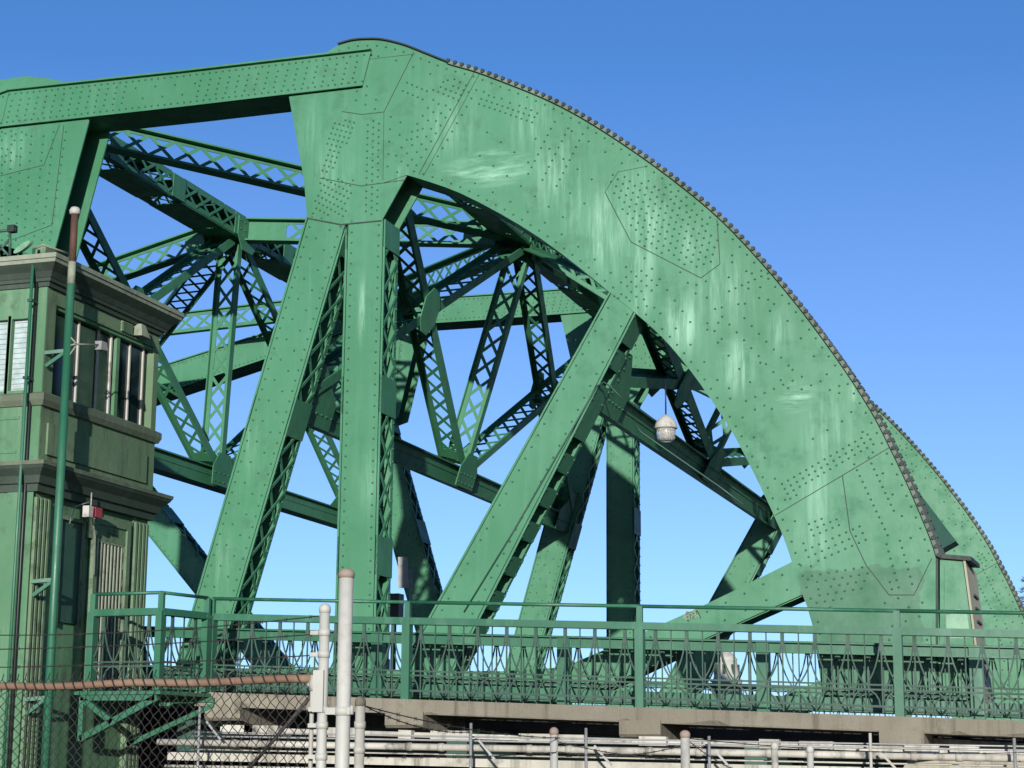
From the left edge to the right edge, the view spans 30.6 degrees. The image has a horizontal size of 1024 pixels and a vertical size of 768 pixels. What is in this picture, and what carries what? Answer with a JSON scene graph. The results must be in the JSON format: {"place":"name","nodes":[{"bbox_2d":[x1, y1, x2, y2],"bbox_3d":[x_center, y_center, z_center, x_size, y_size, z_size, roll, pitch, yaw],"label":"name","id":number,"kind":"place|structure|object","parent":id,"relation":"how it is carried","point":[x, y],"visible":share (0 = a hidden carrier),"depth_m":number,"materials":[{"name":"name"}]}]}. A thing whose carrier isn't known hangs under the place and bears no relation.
{"place":"outdoors","nodes":[
{"label":"outdoors","id":0,"kind":"place"},
{"bbox_2d":[0,0,1023,717],"label":"sky","id":1,"kind":"structure","parent":0,"point":[871,152],"materials":[{"name":"blue"}]},
{"bbox_2d":[141,707,1023,745],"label":"road","id":2,"kind":"structure","parent":0,"point":[606,729],"depth_m":27.84,"materials":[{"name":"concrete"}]},
{"bbox_2d":[390,593,403,669],"bbox_3d":[-2.014,4.452,31.412,0.280,1.864,0.320,-3,-12,18],"label":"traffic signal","id":3,"kind":"object","parent":2,"relation":"on","point":[396,610],"visible":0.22,"depth_m":31.47,"materials":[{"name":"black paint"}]},
{"bbox_2d":[398,557,412,616],"bbox_3d":[-2.204,5.133,38.406,0.312,3.182,0.080,-3,-12,18],"label":"road sign","id":4,"kind":"object","parent":2,"relation":"on","point":[405,579],"visible":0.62,"depth_m":38.61,"materials":[{"name":"metal"}]},
{"bbox_2d":[1017,576,1023,606],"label":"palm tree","id":5,"kind":"object","parent":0,"point":[1021,591],"visible":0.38,"depth_m":59.95,"materials":[{"name":"green plant"}]},
{"bbox_3d":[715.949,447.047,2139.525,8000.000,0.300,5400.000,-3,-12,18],"label":"ground","id":6,"kind":"structure","parent":0,"visible":0},
{"bbox_2d":[24,206,80,767],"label":"vent pipe","id":7,"kind":"object","parent":6,"relation":"on","point":[64,353],"visible":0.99,"depth_m":25.59,"materials":[{"name":"metal"}]},
{"bbox_2d":[70,337,107,354],"bbox_3d":[-5.947,-0.468,26.275,0.160,0.366,0.677,-6,-13,30],"label":"wall lamp","id":8,"kind":"object","parent":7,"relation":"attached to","point":[100,345],"visible":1,"depth_m":26.42,"materials":[{"name":"metal"}]},
{"bbox_2d":[0,245,183,767],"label":"control tower","id":9,"kind":"structure","parent":6,"relation":"on","point":[114,437],"depth_m":26.64,"materials":[{"name":"green paint"}]},
{"bbox_2d":[0,316,10,393],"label":"window","id":10,"kind":"structure","parent":9,"relation":"in","point":[4,325],"depth_m":26.27,"materials":[{"name":"white glass"}]},
{"bbox_2d":[0,224,17,255],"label":"roof rail","id":11,"kind":"object","parent":9,"relation":"on","point":[11,229],"visible":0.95,"depth_m":26.48,"materials":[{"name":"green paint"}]},
{"bbox_2d":[4,314,33,393],"bbox_3d":[-6.860,-0.402,26.170,0.400,1.124,0.110,-3,-12,18],"label":"window","id":12,"kind":"structure","parent":9,"relation":"in","point":[19,323],"depth_m":26.19,"materials":[{"name":"white glass"}]},
{"bbox_2d":[7,250,39,767],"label":"pole","id":13,"kind":"object","parent":9,"relation":"attached to","point":[23,513],"visible":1,"depth_m":25.50,"materials":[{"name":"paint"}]},
{"bbox_2d":[13,240,33,253],"bbox_3d":[-6.881,-1.930,26.404,0.283,0.180,0.060,-3,-12,18],"label":"roof dish","id":14,"kind":"object","parent":9,"relation":"on","point":[23,246],"visible":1,"depth_m":26.38,"materials":[{"name":"green metal"}]},
{"bbox_2d":[2,243,68,767],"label":"conduit pipe","id":15,"kind":"object","parent":9,"relation":"attached to","point":[30,300],"visible":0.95,"depth_m":25.48,"materials":[{"name":"green metal"}]},
{"bbox_2d":[69,492,101,574],"bbox_3d":[-6.006,2.112,26.645,0.260,1.134,0.717,-3,-12,18],"label":"alarm box","id":16,"kind":"object","parent":9,"relation":"attached to","point":[90,511],"visible":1,"depth_m":26.62,"materials":[{"name":"white paint"}]},
{"bbox_2d":[52,306,152,428],"bbox_3d":[-6.044,-0.187,27.585,0.180,1.324,2.821,-3,-12,18],"label":"window","id":17,"kind":"structure","parent":9,"relation":"in","point":[112,382],"depth_m":27.75,"materials":[{"name":"black glass"}]},
{"bbox_2d":[82,517,131,690],"bbox_3d":[-5.902,3.235,27.308,0.098,2.514,1.023,-3,-12,18],"label":"door","id":18,"kind":"structure","parent":9,"relation":"in","point":[112,560],"depth_m":27.39,"materials":[{"name":"green paint"}]},
{"bbox_2d":[133,324,149,338],"bbox_3d":[-5.629,-0.804,28.467,0.180,0.200,0.260,-3,-12,18],"label":"flood lamp","id":19,"kind":"object","parent":9,"relation":"attached to","point":[140,331],"visible":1,"depth_m":28.41,"materials":[{"name":"metal"}]},
{"bbox_2d":[70,591,214,746],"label":"balcony","id":20,"kind":"structure","parent":9,"relation":"attached to","point":[161,613],"depth_m":26.13,"materials":[{"name":"paint"}]},
{"bbox_2d":[138,746,492,767],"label":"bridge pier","id":21,"kind":"structure","parent":6,"relation":"on","point":[152,757],"depth_m":44.60,"materials":[{"name":"concrete"}]},
{"bbox_2d":[0,37,1023,767],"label":"truss bridge","id":22,"kind":"structure","parent":21,"relation":"on","point":[670,281],"depth_m":29.71,"materials":[{"name":"green paint"}]},
{"bbox_2d":[194,692,1023,766],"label":"walkway slab","id":23,"kind":"structure","parent":22,"relation":"attached to","point":[637,722],"depth_m":24.87,"materials":[{"name":"concrete"}]},
{"bbox_2d":[142,626,1023,719],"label":"roadside railing","id":24,"kind":"object","parent":23,"relation":"on","point":[924,650],"visible":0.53,"depth_m":26.65,"materials":[{"name":"metal"}]},
{"bbox_2d":[210,597,1023,718],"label":"walkway railing","id":25,"kind":"object","parent":23,"relation":"on","point":[897,632],"visible":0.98,"depth_m":24.99,"materials":[{"name":"metal"}]},
{"bbox_2d":[654,379,677,441],"bbox_3d":[2.311,0.393,28.165,0.350,0.955,0.350,-3,-12,18],"label":"pendant lamp","id":26,"kind":"object","parent":22,"relation":"hanging from","point":[665,427],"visible":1,"depth_m":28.00,"materials":[{"name":"white glass"}]},
{"bbox_2d":[306,603,330,767],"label":"fence post","id":27,"kind":"object","parent":6,"relation":"on","point":[317,684],"visible":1,"depth_m":10.89,"materials":[{"name":"grey metal"}]},
{"bbox_2d":[0,615,318,767],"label":"chain link fence","id":28,"kind":"object","parent":27,"relation":"attached to","point":[230,681],"visible":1,"depth_m":11.60,"materials":[{"name":"metal"}]},
{"bbox_2d":[325,568,354,767],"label":"fence post","id":29,"kind":"object","parent":6,"relation":"on","point":[342,711],"visible":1,"depth_m":10.85,"materials":[{"name":"grey metal"}]},
{"bbox_2d":[354,696,365,767],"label":"fence post","id":30,"kind":"object","parent":6,"relation":"on","point":[360,728],"visible":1,"depth_m":10.64,"materials":[{"name":"white metal"}]},
{"bbox_2d":[549,727,558,767],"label":"fence post","id":31,"kind":"object","parent":6,"relation":"on","point":[553,731],"visible":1,"depth_m":13.95,"materials":[{"name":"grey metal"}]},
{"bbox_2d":[350,706,1023,767],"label":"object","id":32,"kind":"object","parent":31,"relation":"attached to","point":[543,737],"visible":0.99,"depth_m":13.98,"materials":[{"name":"grey metal"}]},
{"bbox_2d":[156,705,1023,767],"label":"pipe barrier","id":33,"kind":"object","parent":6,"relation":"on","point":[586,740],"visible":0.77,"depth_m":22.17,"materials":[{"name":"metal"}]},
{"bbox_2d":[680,730,689,767],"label":"fence post","id":34,"kind":"object","parent":6,"relation":"on","point":[685,746],"visible":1,"depth_m":13.95,"materials":[{"name":"white metal"}]},
{"bbox_2d":[710,652,741,694],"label":"white cupola","id":35,"kind":"object","parent":6,"relation":"on","point":[728,657],"visible":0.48,"depth_m":74.95,"materials":[{"name":"paint"}]},
{"bbox_2d":[714,664,739,674],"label":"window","id":36,"kind":"structure","parent":35,"relation":"in","point":[738,666],"depth_m":75.04,"materials":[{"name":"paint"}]},
{"bbox_2d":[575,681,949,717],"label":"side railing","id":37,"kind":"object","parent":6,"relation":"on","point":[725,687],"visible":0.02,"depth_m":44.53,"materials":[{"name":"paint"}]},
{"bbox_2d":[771,742,778,767],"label":"fence post","id":38,"kind":"object","parent":6,"relation":"on","point":[774,754],"visible":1,"depth_m":13.97,"materials":[{"name":"white metal"}]},
{"bbox_2d":[806,745,813,767],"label":"fence post","id":39,"kind":"object","parent":6,"relation":"on","point":[810,755],"visible":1,"depth_m":13.97,"materials":[{"name":"grey metal"}]},
{"bbox_2d":[903,738,1023,767],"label":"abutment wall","id":40,"kind":"structure","parent":6,"relation":"on","point":[949,741],"depth_m":24.42,"materials":[{"name":"concrete"}]}
]}

